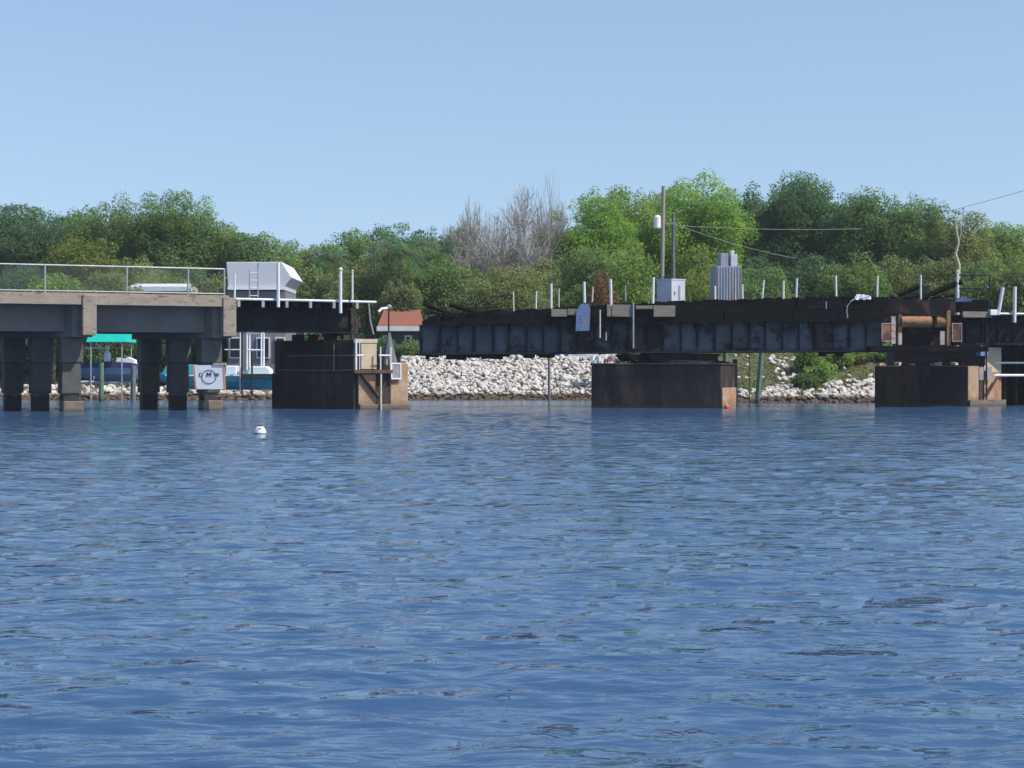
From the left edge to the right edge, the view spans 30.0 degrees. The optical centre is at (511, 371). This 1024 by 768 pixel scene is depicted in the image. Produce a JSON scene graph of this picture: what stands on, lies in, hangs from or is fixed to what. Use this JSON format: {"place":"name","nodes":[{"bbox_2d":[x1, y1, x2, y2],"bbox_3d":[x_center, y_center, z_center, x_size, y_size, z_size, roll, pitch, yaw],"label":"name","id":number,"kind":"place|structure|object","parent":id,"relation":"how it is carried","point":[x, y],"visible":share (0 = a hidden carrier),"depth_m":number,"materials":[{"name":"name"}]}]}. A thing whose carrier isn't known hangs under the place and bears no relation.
{"place":"outdoors","nodes":[
{"label":"outdoors","id":0,"kind":"place"},
{"bbox_2d":[225,333,271,394],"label":"dock frame","id":1,"kind":"object","parent":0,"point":[241,374],"visible":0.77,"depth_m":89.56,"materials":[{"name":"grey metal"}]},
{"bbox_2d":[0,353,885,402],"bbox_3d":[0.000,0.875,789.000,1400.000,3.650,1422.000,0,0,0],"label":"ground","id":2,"kind":"structure","parent":0,"point":[816,390],"depth_m":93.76,"materials":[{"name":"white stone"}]},
{"bbox_2d":[0,265,54,291],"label":"shrub","id":3,"kind":"object","parent":2,"relation":"on","point":[14,280],"visible":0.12,"depth_m":107.34,"materials":[{"name":"green plant"}]},
{"bbox_2d":[0,200,82,284],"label":"broadleaf tree","id":4,"kind":"object","parent":2,"relation":"on","point":[21,237],"visible":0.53,"depth_m":120.72,"materials":[{"name":"green plant"}]},
{"bbox_2d":[23,273,88,383],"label":"shrub","id":5,"kind":"object","parent":2,"relation":"on","point":[53,285],"visible":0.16,"depth_m":99.67,"materials":[{"name":"green plant"}]},
{"bbox_2d":[54,205,109,246],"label":"broadleaf tree","id":6,"kind":"object","parent":2,"relation":"on","point":[64,219],"visible":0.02,"depth_m":123.75,"materials":[{"name":"green plant"}]},
{"bbox_2d":[37,232,130,289],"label":"shrub","id":7,"kind":"object","parent":2,"relation":"on","point":[78,256],"visible":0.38,"depth_m":106.37,"materials":[{"name":"green plant"}]},
{"bbox_2d":[56,201,131,271],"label":"broadleaf tree","id":8,"kind":"object","parent":2,"relation":"on","point":[86,233],"visible":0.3,"depth_m":117.51,"materials":[{"name":"green plant"}]},
{"bbox_2d":[80,337,118,363],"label":"hedge bush","id":9,"kind":"object","parent":2,"relation":"on","point":[95,355],"visible":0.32,"depth_m":100.30,"materials":[{"name":"green plant"}]},
{"bbox_2d":[73,269,143,353],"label":"shrub","id":10,"kind":"object","parent":2,"relation":"on","point":[110,286],"visible":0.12,"depth_m":100.67,"materials":[{"name":"green plant"}]},
{"bbox_2d":[110,340,139,364],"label":"hedge bush","id":11,"kind":"object","parent":2,"relation":"on","point":[126,354],"visible":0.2,"depth_m":101.38,"materials":[{"name":"green plant"}]},
{"bbox_2d":[92,252,161,293],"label":"shrub","id":12,"kind":"object","parent":2,"relation":"on","point":[132,280],"visible":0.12,"depth_m":105.70,"materials":[{"name":"green plant"}]},
{"bbox_2d":[92,189,184,282],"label":"broadleaf tree","id":13,"kind":"object","parent":2,"relation":"on","point":[133,231],"visible":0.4,"depth_m":116.43,"materials":[{"name":"green plant"}]},
{"bbox_2d":[128,284,197,294],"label":"house","id":14,"kind":"structure","parent":2,"relation":"on","point":[161,287],"depth_m":103.22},
{"bbox_2d":[133,339,197,371],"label":"hedge bush","id":15,"kind":"object","parent":2,"relation":"on","point":[162,364],"visible":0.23,"depth_m":100.41,"materials":[{"name":"green plant"}]},
{"bbox_2d":[136,253,208,294],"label":"shrub","id":16,"kind":"object","parent":2,"relation":"on","point":[166,280],"visible":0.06,"depth_m":108.14,"materials":[{"name":"green plant"}]},
{"bbox_2d":[133,189,238,294],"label":"broadleaf tree","id":17,"kind":"object","parent":2,"relation":"on","point":[178,230],"visible":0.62,"depth_m":115.26,"materials":[{"name":"green plant"}]},
{"bbox_2d":[186,273,229,340],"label":"shrub","id":18,"kind":"object","parent":2,"relation":"on","point":[213,282],"visible":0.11,"depth_m":101.60,"materials":[{"name":"green plant"}]},
{"bbox_2d":[205,231,301,293],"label":"broadleaf tree","id":19,"kind":"object","parent":2,"relation":"on","point":[246,251],"visible":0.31,"depth_m":114.35,"materials":[{"name":"green plant"}]},
{"bbox_2d":[226,262,302,372],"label":"house","id":20,"kind":"structure","parent":2,"relation":"on","point":[291,281],"depth_m":97.09,"materials":[{"name":"grey paint"}]},
{"bbox_2d":[229,337,238,357],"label":"window","id":21,"kind":"structure","parent":20,"relation":"in","point":[234,341],"depth_m":97.09,"materials":[{"name":"white glass"}]},
{"bbox_2d":[256,337,269,357],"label":"window","id":22,"kind":"structure","parent":20,"relation":"in","point":[267,339],"depth_m":97.09,"materials":[{"name":"white glass"}]},
{"bbox_2d":[271,238,313,265],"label":"broadleaf tree","id":23,"kind":"object","parent":2,"relation":"on","point":[291,246],"visible":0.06,"depth_m":118.61,"materials":[{"name":"green plant"}]},
{"bbox_2d":[292,243,347,276],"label":"broadleaf tree","id":24,"kind":"object","parent":2,"relation":"on","point":[304,257],"visible":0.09,"depth_m":113.49,"materials":[{"name":"green plant"}]},
{"bbox_2d":[309,243,351,290],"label":"tree","id":25,"kind":"object","parent":2,"relation":"on","point":[329,258],"visible":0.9,"depth_m":107.26,"materials":[{"name":"green plant"}]},
{"bbox_2d":[296,261,366,338],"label":"shrub","id":26,"kind":"object","parent":2,"relation":"on","point":[316,290],"visible":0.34,"depth_m":103.81,"materials":[{"name":"green plant"}]},
{"bbox_2d":[307,228,384,326],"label":"broadleaf tree","id":27,"kind":"object","parent":2,"relation":"on","point":[353,250],"visible":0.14,"depth_m":112.77,"materials":[{"name":"green plant"}]},
{"bbox_2d":[340,327,381,339],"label":"hedge bush","id":28,"kind":"object","parent":2,"relation":"on","point":[368,334],"visible":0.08,"depth_m":102.81,"materials":[{"name":"green plant"}]},
{"bbox_2d":[335,257,395,335],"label":"shrub","id":29,"kind":"object","parent":2,"relation":"on","point":[367,287],"visible":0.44,"depth_m":105.45,"materials":[{"name":"green plant"}]},
{"bbox_2d":[358,241,393,272],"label":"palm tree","id":30,"kind":"object","parent":2,"relation":"on","point":[365,256],"visible":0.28,"depth_m":107.71,"materials":[{"name":"green plant"}]},
{"bbox_2d":[375,337,398,362],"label":"bank shrub","id":31,"kind":"object","parent":2,"relation":"on","point":[381,342],"visible":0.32,"depth_m":97.83,"materials":[{"name":"green plant"}]},
{"bbox_2d":[341,221,445,280],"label":"broadleaf tree","id":32,"kind":"object","parent":2,"relation":"on","point":[378,235],"visible":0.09,"depth_m":117.54,"materials":[{"name":"green plant"}]},
{"bbox_2d":[368,279,426,340],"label":"shrub","id":33,"kind":"object","parent":2,"relation":"on","point":[402,298],"visible":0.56,"depth_m":102.58,"materials":[{"name":"green plant"}]},
{"bbox_2d":[377,309,422,358],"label":"house","id":34,"kind":"structure","parent":2,"relation":"on","point":[405,324],"depth_m":100.35,"materials":[{"name":"red tile"}]},
{"bbox_2d":[364,229,440,286],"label":"palm tree","id":35,"kind":"object","parent":2,"relation":"on","point":[397,253],"visible":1,"depth_m":104.47,"materials":[{"name":"green plant"}]},
{"bbox_2d":[370,257,439,327],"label":"shrub","id":36,"kind":"object","parent":2,"relation":"on","point":[409,274],"visible":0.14,"depth_m":106.28,"materials":[{"name":"green plant"}]},
{"bbox_2d":[395,337,424,357],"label":"bank shrub","id":37,"kind":"object","parent":2,"relation":"on","point":[410,348],"visible":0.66,"depth_m":97.57,"materials":[{"name":"green plant"}]},
{"bbox_2d":[411,226,454,268],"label":"broadleaf tree","id":38,"kind":"object","parent":2,"relation":"on","point":[430,238],"visible":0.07,"depth_m":119.83,"materials":[{"name":"green plant"}]},
{"bbox_2d":[0,353,875,402],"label":"riprap","id":39,"kind":"object","parent":2,"relation":"on","point":[114,391],"visible":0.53,"depth_m":94.36,"materials":[{"name":"stone"}]},
{"bbox_2d":[415,236,461,270],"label":"palm tree","id":40,"kind":"object","parent":2,"relation":"on","point":[435,257],"visible":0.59,"depth_m":108.25,"materials":[{"name":"green plant"}]},
{"bbox_2d":[410,251,485,319],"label":"shrub","id":41,"kind":"object","parent":2,"relation":"on","point":[438,280],"visible":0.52,"depth_m":105.27,"materials":[{"name":"green plant"}]},
{"bbox_2d":[440,221,483,274],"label":"broadleaf tree","id":42,"kind":"object","parent":2,"relation":"on","point":[458,232],"visible":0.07,"depth_m":120.60,"materials":[{"name":"green plant"}]},
{"bbox_2d":[433,195,516,289],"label":"bare tree","id":43,"kind":"object","parent":2,"relation":"on","point":[464,228],"visible":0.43,"depth_m":108.27,"materials":[{"name":"grey plant"}]},
{"bbox_2d":[443,216,550,288],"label":"bare tree","id":44,"kind":"object","parent":2,"relation":"on","point":[481,259],"visible":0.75,"depth_m":106.30,"materials":[{"name":"grey plant"}]},
{"bbox_2d":[444,259,557,313],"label":"shrub","id":45,"kind":"object","parent":2,"relation":"on","point":[507,283],"visible":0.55,"depth_m":103.08,"materials":[{"name":"green plant"}]},
{"bbox_2d":[457,179,570,355],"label":"bare tree","id":46,"kind":"object","parent":2,"relation":"on","point":[516,218],"visible":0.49,"depth_m":109.58,"materials":[{"name":"grey plant"}]},
{"bbox_2d":[510,254,575,355],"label":"shrub","id":47,"kind":"object","parent":2,"relation":"on","point":[541,265],"visible":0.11,"depth_m":108.75,"materials":[{"name":"green plant"}]},
{"bbox_2d":[529,167,574,286],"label":"bare tree","id":48,"kind":"object","parent":2,"relation":"on","point":[547,217],"visible":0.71,"depth_m":110.66,"materials":[{"name":"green plant"}]},
{"bbox_2d":[542,246,615,308],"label":"shrub","id":49,"kind":"object","parent":2,"relation":"on","point":[569,298],"visible":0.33,"depth_m":105.53,"materials":[{"name":"green plant"}]},
{"bbox_2d":[530,191,646,290],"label":"broadleaf tree","id":50,"kind":"object","parent":2,"relation":"on","point":[600,231],"visible":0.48,"depth_m":111.14,"materials":[{"name":"green plant"}]},
{"bbox_2d":[580,270,619,354],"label":"shrub","id":51,"kind":"object","parent":2,"relation":"on","point":[600,298],"visible":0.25,"depth_m":100.74,"materials":[{"name":"brown plant"}]},
{"bbox_2d":[572,184,660,293],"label":"broadleaf tree","id":52,"kind":"object","parent":2,"relation":"on","point":[625,207],"visible":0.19,"depth_m":115.50,"materials":[{"name":"green plant"}]},
{"bbox_2d":[586,240,659,303],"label":"shrub","id":53,"kind":"object","parent":2,"relation":"on","point":[631,278],"visible":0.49,"depth_m":103.30,"materials":[{"name":"green plant"}]},
{"bbox_2d":[631,190,682,300],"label":"broadleaf tree","id":54,"kind":"object","parent":2,"relation":"on","point":[666,263],"visible":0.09,"depth_m":117.48,"materials":[{"name":"green plant"}]},
{"bbox_2d":[654,186,675,278],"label":"utility pole","id":55,"kind":"object","parent":2,"relation":"on","point":[659,222],"visible":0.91,"depth_m":102.91,"materials":[{"name":"grey wood"}]},
{"bbox_2d":[672,212,674,278],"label":"utility pole","id":56,"kind":"object","parent":2,"relation":"on","point":[673,246],"visible":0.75,"depth_m":103.43,"materials":[{"name":"grey metal"}]},
{"bbox_2d":[645,184,704,279],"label":"broadleaf tree","id":57,"kind":"object","parent":2,"relation":"on","point":[658,196],"visible":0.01,"depth_m":119.36,"materials":[{"name":"green plant"}]},
{"bbox_2d":[680,264,709,301],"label":"shrub","id":58,"kind":"object","parent":2,"relation":"on","point":[700,295],"visible":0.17,"depth_m":102.91,"materials":[{"name":"green plant"}]},
{"bbox_2d":[675,243,719,300],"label":"shrub","id":59,"kind":"object","parent":2,"relation":"on","point":[697,257],"visible":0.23,"depth_m":105.90,"materials":[{"name":"green plant"}]},
{"bbox_2d":[636,168,762,290],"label":"broadleaf tree","id":60,"kind":"object","parent":2,"relation":"on","point":[705,217],"visible":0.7,"depth_m":113.14,"materials":[{"name":"green plant"}]},
{"bbox_2d":[710,188,754,265],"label":"broadleaf tree","id":61,"kind":"object","parent":2,"relation":"on","point":[736,199],"visible":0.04,"depth_m":118.67,"materials":[{"name":"green plant"}]},
{"bbox_2d":[739,253,781,295],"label":"shrub","id":62,"kind":"object","parent":2,"relation":"on","point":[754,266],"visible":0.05,"depth_m":107.64,"materials":[{"name":"green plant"}]},
{"bbox_2d":[740,176,786,263],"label":"broadleaf tree","id":63,"kind":"object","parent":2,"relation":"on","point":[748,197],"visible":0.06,"depth_m":117.77,"materials":[{"name":"green plant"}]},
{"bbox_2d":[741,261,798,299],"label":"shrub","id":64,"kind":"object","parent":2,"relation":"on","point":[771,291],"visible":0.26,"depth_m":102.63,"materials":[{"name":"green plant"}]},
{"bbox_2d":[791,372,822,390],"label":"bank shrub","id":65,"kind":"object","parent":2,"relation":"on","point":[803,380],"visible":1,"depth_m":85.48,"materials":[{"name":"green plant"}]},
{"bbox_2d":[792,352,825,374],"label":"bank shrub","id":66,"kind":"object","parent":2,"relation":"on","point":[802,360],"visible":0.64,"depth_m":86.68,"materials":[{"name":"green plant"}]},
{"bbox_2d":[736,170,885,277],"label":"broadleaf tree","id":67,"kind":"object","parent":2,"relation":"on","point":[802,208],"visible":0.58,"depth_m":114.71,"materials":[{"name":"green plant"}]},
{"bbox_2d":[759,252,868,298],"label":"shrub","id":68,"kind":"object","parent":2,"relation":"on","point":[807,285],"visible":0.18,"depth_m":106.19,"materials":[{"name":"green plant"}]},
{"bbox_2d":[804,358,838,383],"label":"bank shrub","id":69,"kind":"object","parent":2,"relation":"on","point":[824,370],"visible":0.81,"depth_m":86.06,"materials":[{"name":"green plant"}]},
{"bbox_2d":[816,352,858,368],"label":"bank shrub","id":70,"kind":"object","parent":2,"relation":"on","point":[844,360],"visible":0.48,"depth_m":87.18,"materials":[{"name":"green plant"}]},
{"bbox_2d":[816,251,895,322],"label":"shrub","id":71,"kind":"object","parent":2,"relation":"on","point":[853,282],"visible":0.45,"depth_m":104.54,"materials":[{"name":"green plant"}]},
{"bbox_2d":[849,352,876,364],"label":"bank shrub","id":72,"kind":"object","parent":2,"relation":"on","point":[866,357],"visible":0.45,"depth_m":87.81,"materials":[{"name":"green plant"}]},
{"bbox_2d":[821,185,927,277],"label":"broadleaf tree","id":73,"kind":"object","parent":2,"relation":"on","point":[866,214],"visible":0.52,"depth_m":112.31,"materials":[{"name":"green plant"}]},
{"bbox_2d":[874,254,938,330],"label":"shrub","id":74,"kind":"object","parent":2,"relation":"on","point":[900,284],"visible":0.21,"depth_m":105.40,"materials":[{"name":"green plant"}]},
{"bbox_2d":[872,191,960,286],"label":"broadleaf tree","id":75,"kind":"object","parent":2,"relation":"on","point":[911,252],"visible":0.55,"depth_m":111.26,"materials":[{"name":"green plant"}]},
{"bbox_2d":[908,254,983,327],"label":"shrub","id":76,"kind":"object","parent":2,"relation":"on","point":[945,274],"visible":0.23,"depth_m":103.93,"materials":[{"name":"green plant"}]},
{"bbox_2d":[954,220,961,314],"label":"dead snag","id":77,"kind":"object","parent":2,"relation":"on","point":[956,256],"visible":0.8,"depth_m":100.95,"materials":[{"name":"grey wood"}]},
{"bbox_2d":[918,208,1002,283],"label":"broadleaf tree","id":78,"kind":"object","parent":2,"relation":"on","point":[974,250],"visible":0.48,"depth_m":110.31,"materials":[{"name":"green plant"}]},
{"bbox_2d":[940,257,1013,314],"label":"shrub","id":79,"kind":"object","parent":2,"relation":"on","point":[976,294],"visible":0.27,"depth_m":102.50,"materials":[{"name":"green plant"}]},
{"bbox_2d":[981,221,1023,279],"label":"broadleaf tree","id":80,"kind":"object","parent":2,"relation":"on","point":[1007,245],"visible":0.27,"depth_m":114.33,"materials":[{"name":"green plant"}]},
{"bbox_2d":[983,255,1023,312],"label":"shrub","id":81,"kind":"object","parent":2,"relation":"on","point":[1007,300],"visible":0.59,"depth_m":101.61,"materials":[{"name":"green plant"}]},
{"bbox_2d":[0,400,1023,767],"bbox_3d":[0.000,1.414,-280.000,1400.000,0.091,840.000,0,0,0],"label":"water","id":82,"kind":"structure","parent":0,"point":[422,582],"depth_m":12.45,"materials":[{"name":"blue liquid"}]},
{"bbox_2d":[81,347,135,400],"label":"lift","id":83,"kind":"object","parent":82,"relation":"in","point":[101,382],"visible":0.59,"depth_m":89.41,"materials":[{"name":"grey metal"}]},
{"bbox_2d":[81,345,137,380],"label":"motor boat","id":84,"kind":"object","parent":83,"relation":"on","point":[112,370],"visible":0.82,"depth_m":89.90,"materials":[{"name":"blue plastic"}]},
{"bbox_2d":[86,334,135,400],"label":"boat canopy","id":85,"kind":"object","parent":82,"relation":"in","point":[112,338],"visible":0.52,"depth_m":89.40,"materials":[{"name":"teal fabric"}]},
{"bbox_2d":[0,263,235,411],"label":"concrete bridge","id":86,"kind":"structure","parent":82,"relation":"in","point":[40,320],"depth_m":67.57,"materials":[{"name":"grey concrete"}]},
{"bbox_2d":[193,363,226,389],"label":"warning board","id":87,"kind":"object","parent":86,"relation":"attached to","point":[209,376],"visible":1,"depth_m":68.11,"materials":[{"name":"paint"}]},
{"bbox_2d":[160,333,272,389],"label":"cabin boat","id":88,"kind":"object","parent":82,"relation":"on","point":[232,377],"visible":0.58,"depth_m":90.50,"materials":[{"name":"paint"}]},
{"bbox_2d":[272,334,410,408],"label":"bridge pier","id":89,"kind":"structure","parent":82,"relation":"in","point":[330,371],"depth_m":70.88,"materials":[{"name":"concrete"}]},
{"bbox_2d":[236,273,375,336],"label":"steel approach span","id":90,"kind":"object","parent":89,"relation":"on","point":[264,315],"visible":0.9,"depth_m":69.76,"materials":[{"name":"black metal"}]},
{"bbox_2d":[276,263,279,306],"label":"marker post","id":91,"kind":"object","parent":90,"relation":"attached to","point":[277,284],"visible":1,"depth_m":68.78,"materials":[{"name":"white plastic"}]},
{"bbox_2d":[377,305,396,363],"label":"lamp pole","id":92,"kind":"object","parent":89,"relation":"on","point":[388,345],"visible":0.9,"depth_m":71.05,"materials":[{"name":"grey metal"}]},
{"bbox_2d":[590,363,735,408],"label":"bridge pier","id":93,"kind":"structure","parent":82,"relation":"in","point":[662,385],"depth_m":72.59,"materials":[{"name":"concrete"}]},
{"bbox_2d":[419,279,988,362],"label":"swing span","id":94,"kind":"object","parent":93,"relation":"on","point":[663,332],"visible":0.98,"depth_m":73.28,"materials":[{"name":"paint"}]},
{"bbox_2d":[576,304,589,330],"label":"notice board","id":95,"kind":"object","parent":94,"relation":"attached to","point":[582,317],"visible":1,"depth_m":72.31,"materials":[{"name":"blue metal"}]},
{"bbox_2d":[656,276,685,301],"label":"control cabinet","id":96,"kind":"object","parent":94,"relation":"on","point":[669,288],"visible":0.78,"depth_m":73.67,"materials":[{"name":"white metal"}]},
{"bbox_2d":[710,250,740,299],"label":"equipment housing","id":97,"kind":"object","parent":94,"relation":"on","point":[725,276],"visible":0.95,"depth_m":73.70,"materials":[{"name":"paint"}]},
{"bbox_2d":[881,323,891,341],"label":"framed board","id":98,"kind":"object","parent":94,"relation":"attached to","point":[886,332],"visible":1,"depth_m":73.57,"materials":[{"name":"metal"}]},
{"bbox_2d":[952,323,961,341],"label":"framed board","id":99,"kind":"object","parent":94,"relation":"attached to","point":[956,332],"visible":1,"depth_m":73.84,"materials":[{"name":"wood"}]},
{"bbox_2d":[755,353,763,402],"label":"mooring pole","id":100,"kind":"object","parent":82,"relation":"in","point":[759,377],"visible":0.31,"depth_m":82.91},
{"bbox_2d":[875,323,1005,405],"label":"bridge pier","id":101,"kind":"structure","parent":82,"relation":"in","point":[936,379],"depth_m":77.29,"materials":[{"name":"concrete"}]},
{"bbox_2d":[931,299,1023,345],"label":"steel approach span","id":102,"kind":"object","parent":101,"relation":"on","point":[975,317],"visible":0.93,"depth_m":76.96,"materials":[{"name":"black metal"}]},
{"bbox_2d":[988,345,1023,405],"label":"fender wall","id":103,"kind":"structure","parent":82,"relation":"in","point":[1011,375],"depth_m":78.03,"materials":[{"name":"black wood"}]},
{"bbox_2d":[0,0,1023,355],"label":"sky","id":104,"kind":"structure","parent":0,"point":[307,121],"materials":[{"name":"blue"}]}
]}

